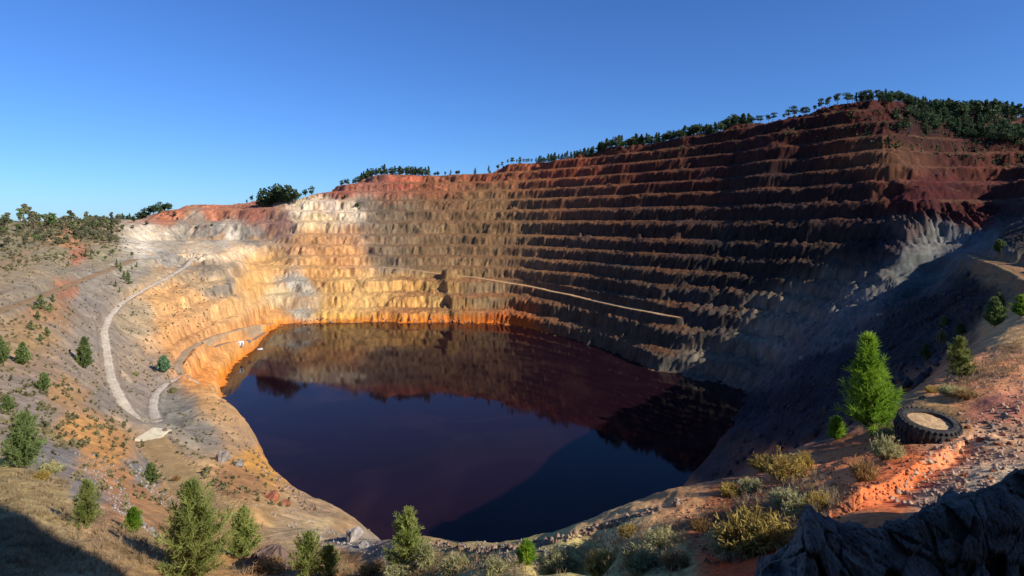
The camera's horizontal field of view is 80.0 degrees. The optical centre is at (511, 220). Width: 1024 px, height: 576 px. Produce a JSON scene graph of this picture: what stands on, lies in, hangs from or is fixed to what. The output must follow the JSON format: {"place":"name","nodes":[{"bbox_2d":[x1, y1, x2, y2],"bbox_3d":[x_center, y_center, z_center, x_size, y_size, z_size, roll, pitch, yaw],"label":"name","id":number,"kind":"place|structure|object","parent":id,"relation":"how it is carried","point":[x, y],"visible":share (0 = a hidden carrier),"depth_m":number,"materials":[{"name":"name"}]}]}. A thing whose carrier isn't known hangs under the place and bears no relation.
{"place":"outdoors","nodes":[
{"label":"outdoors","id":0,"kind":"place"},
{"bbox_2d":[0,241,53,265],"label":"hillside track","id":1,"kind":"structure","parent":0,"point":[5,262],"depth_m":334.02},
{"bbox_2d":[0,259,137,312],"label":"hillside track","id":2,"kind":"structure","parent":0,"point":[24,302],"depth_m":254.03,"materials":[{"name":"soil"}]},
{"bbox_2d":[101,257,194,422],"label":"dirt road","id":3,"kind":"structure","parent":0,"point":[118,394],"depth_m":224.16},
{"bbox_2d":[150,378,198,417],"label":"dirt road","id":4,"kind":"structure","parent":0,"point":[153,406],"depth_m":210.87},
{"bbox_2d":[144,438,232,515],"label":"dirt track","id":5,"kind":"structure","parent":0,"point":[175,466],"depth_m":89.54,"materials":[{"name":"soil"}]},
{"bbox_2d":[174,323,271,374],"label":"dirt track","id":6,"kind":"structure","parent":0,"point":[183,355],"depth_m":327.62,"materials":[{"name":"soil"}]},
{"bbox_2d":[220,321,747,542],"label":"lake water","id":7,"kind":"structure","parent":0,"point":[473,432],"depth_m":241.63,"materials":[{"name":"liquid"}]},
{"bbox_2d":[0,99,1023,575],"bbox_3d":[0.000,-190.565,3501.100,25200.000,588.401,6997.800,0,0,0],"label":"terrain","id":8,"kind":"structure","parent":0,"point":[758,261],"depth_m":344.57,"materials":[{"name":"stone"}]},
{"bbox_2d":[0,335,10,363],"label":"pine tree","id":9,"kind":"object","parent":8,"relation":"on","point":[4,349],"visible":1,"depth_m":124.09,"materials":[{"name":"green plant"}]},
{"bbox_2d":[0,394,15,412],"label":"pine tree","id":10,"kind":"object","parent":8,"relation":"on","point":[8,405],"visible":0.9,"depth_m":80.88,"materials":[{"name":"green plant"}]},
{"bbox_2d":[13,342,31,364],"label":"pine tree","id":11,"kind":"object","parent":8,"relation":"on","point":[23,355],"visible":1,"depth_m":131.11,"materials":[{"name":"green plant"}]},
{"bbox_2d":[0,409,48,468],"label":"pine tree","id":12,"kind":"object","parent":8,"relation":"on","point":[18,452],"visible":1,"depth_m":42.74,"materials":[{"name":"green plant"}]},
{"bbox_2d":[33,469,52,479],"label":"shrub","id":13,"kind":"object","parent":8,"relation":"on","point":[43,475],"visible":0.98,"depth_m":38.27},
{"bbox_2d":[36,294,49,308],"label":"pine tree","id":14,"kind":"object","parent":8,"relation":"on","point":[40,297],"visible":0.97,"depth_m":207.62,"materials":[{"name":"green plant"}]},
{"bbox_2d":[36,372,50,390],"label":"pine tree","id":15,"kind":"object","parent":8,"relation":"on","point":[43,383],"visible":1,"depth_m":108.58,"materials":[{"name":"green plant"}]},
{"bbox_2d":[37,459,65,473],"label":"shrub","id":16,"kind":"object","parent":8,"relation":"on","point":[55,467],"visible":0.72,"depth_m":43.60,"materials":[{"name":"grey plant"}]},
{"bbox_2d":[47,215,57,226],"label":"woodland tree","id":17,"kind":"object","parent":8,"relation":"on","point":[52,219],"visible":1,"depth_m":469.37,"materials":[{"name":"green plant"}]},
{"bbox_2d":[66,210,75,229],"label":"woodland tree","id":18,"kind":"object","parent":8,"relation":"on","point":[71,215],"visible":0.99,"depth_m":522.50,"materials":[{"name":"green plant"}]},
{"bbox_2d":[63,478,103,528],"bbox_3d":[-17.818,11.893,25.442,1.385,2.363,1.268,0,0,-25],"label":"pine tree","id":19,"kind":"object","parent":8,"relation":"on","point":[84,509],"visible":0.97,"depth_m":25.34,"materials":[{"name":"green plant"}]},
{"bbox_2d":[74,336,93,368],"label":"pine tree","id":20,"kind":"object","parent":8,"relation":"on","point":[83,358],"visible":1,"depth_m":179.00,"materials":[{"name":"green plant"}]},
{"bbox_2d":[121,506,144,532],"bbox_3d":[-18.189,14.427,29.255,1.027,1.568,0.997,0,0,24],"label":"pine tree","id":21,"kind":"object","parent":8,"relation":"on","point":[133,517],"visible":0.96,"depth_m":29.14,"materials":[{"name":"green plant"}]},
{"bbox_2d":[133,427,170,440],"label":"concrete slab","id":22,"kind":"structure","parent":8,"relation":"on","point":[152,433],"depth_m":129.45,"materials":[{"name":"concrete"}]},
{"bbox_2d":[144,462,162,484],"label":"pine tree","id":23,"kind":"object","parent":8,"relation":"on","point":[151,474],"visible":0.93,"depth_m":71.44,"materials":[{"name":"green plant"}]},
{"bbox_2d":[0,223,315,510],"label":"scrub","id":24,"kind":"object","parent":8,"relation":"on","point":[77,443],"visible":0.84,"depth_m":102.85,"materials":[{"name":"plant"}]},
{"bbox_2d":[156,355,172,371],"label":"pine tree","id":25,"kind":"object","parent":8,"relation":"on","point":[163,363],"visible":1,"depth_m":248.98,"materials":[{"name":"green plant"}]},
{"bbox_2d":[150,476,243,575],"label":"pine tree","id":26,"kind":"object","parent":8,"relation":"on","point":[189,525],"visible":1,"depth_m":23.79,"materials":[{"name":"green plant"}]},
{"bbox_2d":[214,450,230,462],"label":"boulder","id":27,"kind":"object","parent":8,"relation":"on","point":[223,456],"visible":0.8,"depth_m":119.03,"materials":[{"name":"grey stone"}]},
{"bbox_2d":[233,459,243,467],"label":"boulder","id":28,"kind":"object","parent":8,"relation":"on","point":[239,463],"visible":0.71,"depth_m":120.52,"materials":[{"name":"grey stone"}]},
{"bbox_2d":[222,503,263,557],"bbox_3d":[-13.511,15.821,30.828,2.007,2.832,2.054,0,0,-13],"label":"pine tree","id":29,"kind":"object","parent":8,"relation":"on","point":[242,520],"visible":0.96,"depth_m":30.64,"materials":[{"name":"green plant"}]},
{"bbox_2d":[255,193,266,206],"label":"grove tree","id":30,"kind":"object","parent":8,"relation":"on","point":[260,203],"visible":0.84,"depth_m":701.77,"materials":[{"name":"green plant"}]},
{"bbox_2d":[256,188,269,205],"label":"grove tree","id":31,"kind":"object","parent":8,"relation":"on","point":[261,191],"visible":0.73,"depth_m":699.32,"materials":[{"name":"green plant"}]},
{"bbox_2d":[243,543,291,569],"bbox_3d":[-11.574,16.314,28.837,1.814,1.649,2.263,-9,-13,28],"label":"boulder","id":32,"kind":"object","parent":8,"relation":"on","point":[276,549],"visible":0.39,"depth_m":28.86,"materials":[{"name":"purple stone"}]},
{"bbox_2d":[247,552,287,575],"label":"shrub","id":33,"kind":"object","parent":8,"relation":"on","point":[259,566],"visible":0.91,"depth_m":27.56,"materials":[{"name":"plant"}]},
{"bbox_2d":[262,186,277,204],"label":"grove tree","id":34,"kind":"object","parent":8,"relation":"on","point":[268,199],"visible":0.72,"depth_m":698.77,"materials":[{"name":"green plant"}]},
{"bbox_2d":[263,490,279,502],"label":"boulder","id":35,"kind":"object","parent":8,"relation":"on","point":[273,495],"visible":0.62,"depth_m":83.50,"materials":[{"name":"red stone"}]},
{"bbox_2d":[272,183,283,202],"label":"grove tree","id":36,"kind":"object","parent":8,"relation":"on","point":[278,187],"visible":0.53,"depth_m":698.41,"materials":[{"name":"green plant"}]},
{"bbox_2d":[280,184,296,201],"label":"grove tree","id":37,"kind":"object","parent":8,"relation":"on","point":[287,195],"visible":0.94,"depth_m":683.23,"materials":[{"name":"green plant"}]},
{"bbox_2d":[291,189,301,202],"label":"grove tree","id":38,"kind":"object","parent":8,"relation":"on","point":[296,195],"visible":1,"depth_m":682.78,"materials":[{"name":"green plant"}]},
{"bbox_2d":[28,310,568,568],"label":"grey rubble","id":39,"kind":"object","parent":8,"relation":"on","point":[145,526],"visible":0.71,"depth_m":48.01,"materials":[{"name":"stone"}]},
{"bbox_2d":[287,526,325,575],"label":"pine tree","id":40,"kind":"object","parent":8,"relation":"on","point":[307,549],"visible":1,"depth_m":26.15,"materials":[{"name":"green plant"}]},
{"bbox_2d":[314,540,341,575],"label":"pine tree","id":41,"kind":"object","parent":8,"relation":"on","point":[330,560],"visible":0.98,"depth_m":26.48,"materials":[{"name":"green plant"}]},
{"bbox_2d":[346,526,363,542],"bbox_3d":[-10.348,20.500,39.718,0.916,1.138,1.296,0,0,42],"label":"boulder","id":42,"kind":"object","parent":8,"relation":"on","point":[354,533],"visible":0.87,"depth_m":39.39,"materials":[{"name":"grey stone"}]},
{"bbox_2d":[358,540,369,547],"bbox_3d":[-8.731,19.058,35.843,0.591,0.550,0.753,0,0,-39],"label":"boulder","id":43,"kind":"object","parent":8,"relation":"on","point":[363,544],"visible":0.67,"depth_m":35.73,"materials":[{"name":"grey stone"}]},
{"bbox_2d":[355,559,386,575],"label":"shrub","id":44,"kind":"object","parent":8,"relation":"on","point":[371,568],"visible":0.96,"depth_m":25.36,"materials":[{"name":"plant"}]},
{"bbox_2d":[379,558,417,575],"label":"shrub","id":45,"kind":"object","parent":8,"relation":"on","point":[399,569],"visible":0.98,"depth_m":23.50,"materials":[{"name":"grey plant"}]},
{"bbox_2d":[381,505,429,565],"bbox_3d":[-4.212,12.687,24.346,1.573,2.759,1.747,0,0,41],"label":"pine tree","id":46,"kind":"object","parent":8,"relation":"on","point":[406,528],"visible":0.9,"depth_m":24.13,"materials":[{"name":"green plant"}]},
{"bbox_2d":[412,542,435,570],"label":"shrub","id":47,"kind":"object","parent":8,"relation":"on","point":[426,555],"visible":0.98,"depth_m":23.41,"materials":[{"name":"green plant"}]},
{"bbox_2d":[218,317,682,554],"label":"shore rubble","id":48,"kind":"object","parent":8,"relation":"on","point":[575,532],"visible":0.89,"depth_m":21.16,"materials":[{"name":"stone"}]},
{"bbox_2d":[438,553,470,575],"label":"shrub","id":49,"kind":"object","parent":8,"relation":"on","point":[448,565],"visible":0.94,"depth_m":21.18,"materials":[{"name":"grey plant"}]},
{"bbox_2d":[482,552,510,575],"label":"shrub","id":50,"kind":"object","parent":8,"relation":"on","point":[493,567],"visible":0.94,"depth_m":17.16,"materials":[{"name":"grey plant"}]},
{"bbox_2d":[0,339,1023,575],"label":"dry grass","id":51,"kind":"structure","parent":8,"relation":"on","point":[157,548],"depth_m":22.26,"materials":[{"name":"plant"}]},
{"bbox_2d":[357,266,677,316],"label":"haul ramp","id":52,"kind":"structure","parent":8,"relation":"on","point":[547,290],"depth_m":462.18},
{"bbox_2d":[514,537,537,565],"bbox_3d":[0.403,9.774,17.776,0.762,1.050,0.702,0,0,37],"label":"pine tree","id":53,"kind":"object","parent":8,"relation":"on","point":[526,550],"visible":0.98,"depth_m":17.70,"materials":[{"name":"green plant"}]},
{"bbox_2d":[541,545,580,574],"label":"shrub","id":54,"kind":"object","parent":8,"relation":"on","point":[553,562],"visible":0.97,"depth_m":17.91,"materials":[{"name":"grey plant"}]},
{"bbox_2d":[582,547,615,575],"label":"shrub","id":55,"kind":"object","parent":8,"relation":"on","point":[595,564],"visible":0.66,"depth_m":16.64,"materials":[{"name":"plant"}]},
{"bbox_2d":[610,136,621,146],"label":"pine tree","id":56,"kind":"object","parent":8,"relation":"on","point":[617,143],"visible":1,"depth_m":679.08,"materials":[{"name":"green plant"}]},
{"bbox_2d":[615,519,639,537],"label":"shrub","id":57,"kind":"object","parent":8,"relation":"on","point":[633,528],"visible":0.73,"depth_m":17.44,"materials":[{"name":"plant"}]},
{"bbox_2d":[617,540,666,575],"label":"shrub","id":58,"kind":"object","parent":8,"relation":"on","point":[642,559],"visible":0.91,"depth_m":14.22,"materials":[{"name":"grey plant"}]},
{"bbox_2d":[643,524,679,549],"bbox_3d":[3.897,8.140,15.697,1.016,0.506,0.960,0,0,34],"label":"shrub","id":59,"kind":"object","parent":8,"relation":"on","point":[657,537],"visible":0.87,"depth_m":15.64,"materials":[{"name":"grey plant"}]},
{"bbox_2d":[659,546,690,572],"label":"shrub","id":60,"kind":"object","parent":8,"relation":"on","point":[674,559],"visible":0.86,"depth_m":13.51,"materials":[{"name":"plant"}]},
{"bbox_2d":[350,108,1023,194],"bbox_3d":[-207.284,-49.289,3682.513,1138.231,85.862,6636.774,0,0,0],"label":"hill scrub","id":61,"kind":"object","parent":8,"relation":"on","point":[967,154],"visible":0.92,"depth_m":423.55,"materials":[{"name":"green plant"}]},
{"bbox_2d":[691,123,703,133],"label":"pine tree","id":62,"kind":"object","parent":8,"relation":"on","point":[698,127],"visible":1,"depth_m":614.48,"materials":[{"name":"green plant"}]},
{"bbox_2d":[687,513,713,531],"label":"shrub","id":63,"kind":"object","parent":8,"relation":"on","point":[698,523],"visible":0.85,"depth_m":16.08,"materials":[{"name":"plant"}]},
{"bbox_2d":[699,520,746,561],"bbox_3d":[4.737,6.807,12.919,1.271,0.779,1.346,0,0,-18],"label":"shrub","id":64,"kind":"object","parent":8,"relation":"on","point":[717,549],"visible":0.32,"depth_m":12.81,"materials":[{"name":"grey plant"}]},
{"bbox_2d":[718,480,743,497],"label":"shrub","id":65,"kind":"object","parent":8,"relation":"on","point":[727,489],"visible":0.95,"depth_m":18.68,"materials":[{"name":"plant"}]},
{"bbox_2d":[737,475,763,493],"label":"shrub","id":66,"kind":"object","parent":8,"relation":"on","point":[746,484],"visible":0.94,"depth_m":18.60,"materials":[{"name":"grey plant"}]},
{"bbox_2d":[713,501,796,559],"bbox_3d":[5.143,6.494,12.759,1.892,1.142,1.880,0,0,-6],"label":"shrub","id":67,"kind":"object","parent":8,"relation":"on","point":[758,534],"visible":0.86,"depth_m":12.58,"materials":[{"name":"plant"}]},
{"bbox_2d":[747,451,773,471],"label":"shrub","id":68,"kind":"object","parent":8,"relation":"on","point":[755,463],"visible":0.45,"depth_m":21.67,"materials":[{"name":"plant"}]},
{"bbox_2d":[765,484,803,510],"bbox_3d":[7.176,7.218,15.906,1.106,0.617,1.044,0,0,44],"label":"shrub","id":69,"kind":"object","parent":8,"relation":"on","point":[777,497],"visible":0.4,"depth_m":15.90,"materials":[{"name":"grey plant"}]},
{"bbox_2d":[760,444,815,483],"bbox_3d":[8.685,7.698,19.223,1.684,0.899,1.672,0,0,-24],"label":"shrub","id":70,"kind":"object","parent":8,"relation":"on","point":[784,466],"visible":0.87,"depth_m":19.10,"materials":[{"name":"plant"}]},
{"bbox_2d":[781,493,806,519],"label":"shrub","id":71,"kind":"object","parent":8,"relation":"on","point":[793,508],"visible":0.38,"depth_m":14.16,"materials":[{"name":"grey plant"}]},
{"bbox_2d":[792,450,814,467],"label":"shrub","id":72,"kind":"object","parent":8,"relation":"on","point":[807,458],"visible":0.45,"depth_m":19.81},
{"bbox_2d":[801,484,833,511],"bbox_3d":[6.771,6.147,13.456,0.737,0.510,0.732,0,0,-27],"label":"shrub","id":73,"kind":"object","parent":8,"relation":"on","point":[821,502],"visible":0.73,"depth_m":13.41,"materials":[{"name":"plant"}]},
{"bbox_2d":[672,402,965,565],"bbox_3d":[9.743,7.223,18.670,16.273,2.817,5.790,0,0,-43],"label":"red rubble","id":74,"kind":"object","parent":8,"relation":"on","point":[845,509],"visible":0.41,"depth_m":14.97,"materials":[{"name":"stone"}]},
{"bbox_2d":[826,415,849,438],"bbox_3d":[12.216,7.904,22.922,0.815,1.191,1.021,0,0,36],"label":"pine tree","id":75,"kind":"object","parent":8,"relation":"on","point":[836,427],"visible":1,"depth_m":22.89,"materials":[{"name":"green plant"}]},
{"bbox_2d":[712,271,989,476],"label":"dark scree","id":76,"kind":"structure","parent":8,"relation":"on","point":[933,360],"depth_m":128.20,"materials":[{"name":"stone"}]},
{"bbox_2d":[847,453,880,481],"bbox_3d":[8.440,5.926,14.610,0.700,0.672,0.758,0,0,10],"label":"shrub","id":77,"kind":"object","parent":8,"relation":"on","point":[862,472],"visible":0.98,"depth_m":14.50,"materials":[{"name":"plant"}]},
{"bbox_2d":[831,331,907,435],"bbox_3d":[12.813,5.867,21.654,2.650,3.995,2.416,0,0,-27],"label":"pine tree","id":78,"kind":"object","parent":8,"relation":"on","point":[870,377],"visible":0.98,"depth_m":21.46,"materials":[{"name":"green plant"}]},
{"bbox_2d":[873,425,897,439],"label":"shrub","id":79,"kind":"object","parent":8,"relation":"on","point":[884,431],"visible":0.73,"depth_m":20.48,"materials":[{"name":"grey plant"}]},
{"bbox_2d":[868,433,906,460],"bbox_3d":[10.285,6.242,16.701,0.918,0.824,0.968,0,0,39],"label":"shrub","id":80,"kind":"object","parent":8,"relation":"on","point":[886,450],"visible":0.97,"depth_m":16.59,"materials":[{"name":"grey plant"}]},
{"bbox_2d":[755,468,1023,575],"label":"rock outcrop","id":81,"kind":"object","parent":8,"relation":"on","point":[951,532],"visible":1,"depth_m":6.91,"materials":[{"name":"stone"}]},
{"bbox_2d":[883,93,896,105],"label":"pine tree","id":82,"kind":"object","parent":8,"relation":"on","point":[890,97],"visible":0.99,"depth_m":493.37,"materials":[{"name":"green plant"}]},
{"bbox_2d":[902,104,913,115],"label":"pine tree","id":83,"kind":"object","parent":8,"relation":"on","point":[907,108],"visible":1,"depth_m":451.12,"materials":[{"name":"green plant"}]},
{"bbox_2d":[911,96,919,110],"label":"pine tree","id":84,"kind":"object","parent":8,"relation":"on","point":[915,101],"visible":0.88,"depth_m":480.74,"materials":[{"name":"green plant"}]},
{"bbox_2d":[916,343,931,359],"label":"pine tree","id":85,"kind":"object","parent":8,"relation":"on","point":[925,352],"visible":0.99,"depth_m":105.06,"materials":[{"name":"green plant"}]},
{"bbox_2d":[893,406,962,444],"bbox_3d":[13.136,6.623,19.264,1.866,0.758,1.866,-3,12,-17],"label":"truck tyre","id":86,"kind":"object","parent":8,"relation":"on","point":[907,430],"visible":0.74,"depth_m":18.92,"materials":[{"name":"rubber"}]},
{"bbox_2d":[907,413,951,429],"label":"sand","id":87,"kind":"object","parent":86,"relation":"in","point":[928,420],"visible":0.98,"depth_m":19.24,"materials":[{"name":"sand"}]},
{"bbox_2d":[925,384,937,392],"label":"shrub","id":88,"kind":"object","parent":8,"relation":"on","point":[930,389],"visible":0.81,"depth_m":25.30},
{"bbox_2d":[859,89,1023,139],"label":"woods","id":89,"kind":"object","parent":8,"relation":"on","point":[1004,131],"visible":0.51,"depth_m":432.85,"materials":[{"name":"plant"}]},
{"bbox_2d":[936,328,949,342],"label":"pine tree","id":90,"kind":"object","parent":8,"relation":"on","point":[941,335],"visible":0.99,"depth_m":115.85,"materials":[{"name":"green plant"}]},
{"bbox_2d":[939,315,949,327],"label":"pine tree","id":91,"kind":"object","parent":8,"relation":"on","point":[944,321],"visible":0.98,"depth_m":131.59,"materials":[{"name":"green plant"}]},
{"bbox_2d":[940,99,950,113],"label":"pine tree","id":92,"kind":"object","parent":8,"relation":"on","point":[943,107],"visible":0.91,"depth_m":461.13,"materials":[{"name":"green plant"}]},
{"bbox_2d":[936,382,967,395],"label":"shrub","id":93,"kind":"object","parent":8,"relation":"on","point":[946,390],"visible":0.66,"depth_m":23.68,"materials":[{"name":"grey plant"}]},
{"bbox_2d":[889,349,1023,507],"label":"pale rubble","id":94,"kind":"object","parent":8,"relation":"on","point":[986,482],"visible":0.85,"depth_m":15.14,"materials":[{"name":"stone"}]},
{"bbox_2d":[949,100,965,114],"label":"pine tree","id":95,"kind":"object","parent":8,"relation":"on","point":[957,105],"visible":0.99,"depth_m":461.05,"materials":[{"name":"green plant"}]},
{"bbox_2d":[954,321,966,333],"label":"pine tree","id":96,"kind":"object","parent":8,"relation":"on","point":[960,328],"visible":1,"depth_m":113.58,"materials":[{"name":"green plant"}]},
{"bbox_2d":[944,335,978,377],"bbox_3d":[21.074,6.507,28.667,1.375,2.294,1.615,0,0,36],"label":"pine tree","id":97,"kind":"object","parent":8,"relation":"on","point":[960,363],"visible":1,"depth_m":28.59,"materials":[{"name":"green plant"}]},
{"bbox_2d":[952,103,970,116],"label":"pine tree","id":98,"kind":"object","parent":8,"relation":"on","point":[965,109],"visible":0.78,"depth_m":461.51,"materials":[{"name":"green plant"}]},
{"bbox_2d":[952,386,979,399],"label":"shrub","id":99,"kind":"object","parent":8,"relation":"on","point":[962,394],"visible":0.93,"depth_m":22.81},
{"bbox_2d":[972,100,986,120],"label":"pine tree","id":100,"kind":"object","parent":8,"relation":"on","point":[979,104],"visible":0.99,"depth_m":465.28,"materials":[{"name":"green plant"}]},
{"bbox_2d":[978,99,993,123],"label":"pine tree","id":101,"kind":"object","parent":8,"relation":"on","point":[987,108],"visible":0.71,"depth_m":462.95,"materials":[{"name":"green plant"}]},
{"bbox_2d":[987,129,997,139],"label":"pine tree","id":102,"kind":"object","parent":8,"relation":"on","point":[993,136],"visible":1,"depth_m":417.36,"materials":[{"name":"green plant"}]},
{"bbox_2d":[981,296,1009,326],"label":"pine tree","id":103,"kind":"object","parent":8,"relation":"on","point":[995,315],"visible":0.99,"depth_m":66.56,"materials":[{"name":"green plant"}]},
{"bbox_2d":[988,98,1005,119],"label":"pine tree","id":104,"kind":"object","parent":8,"relation":"on","point":[995,107],"visible":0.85,"depth_m":464.67,"materials":[{"name":"green plant"}]},
{"bbox_2d":[992,239,1006,251],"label":"pine tree","id":105,"kind":"object","parent":8,"relation":"on","point":[999,245],"visible":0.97,"depth_m":183.04,"materials":[{"name":"green plant"}]},
{"bbox_2d":[994,292,1007,309],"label":"pine tree","id":106,"kind":"object","parent":8,"relation":"on","point":[1001,299],"visible":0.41,"depth_m":103.30,"materials":[{"name":"green plant"}]},
{"bbox_2d":[1010,107,1019,120],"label":"pine tree","id":107,"kind":"object","parent":8,"relation":"on","point":[1014,115],"visible":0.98,"depth_m":467.38,"materials":[{"name":"green plant"}]},
{"bbox_2d":[1008,293,1023,316],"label":"pine tree","id":108,"kind":"object","parent":8,"relation":"on","point":[1018,306],"visible":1,"depth_m":50.31,"materials":[{"name":"green plant"}]},
{"bbox_2d":[0,0,1023,220],"label":"sky","id":109,"kind":"structure","parent":0,"point":[119,107],"materials":[{"name":"blue"}]},
{"bbox_2d":[965,253,1023,275],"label":"stony path","id":110,"kind":"structure","parent":0,"point":[1017,269],"depth_m":145.54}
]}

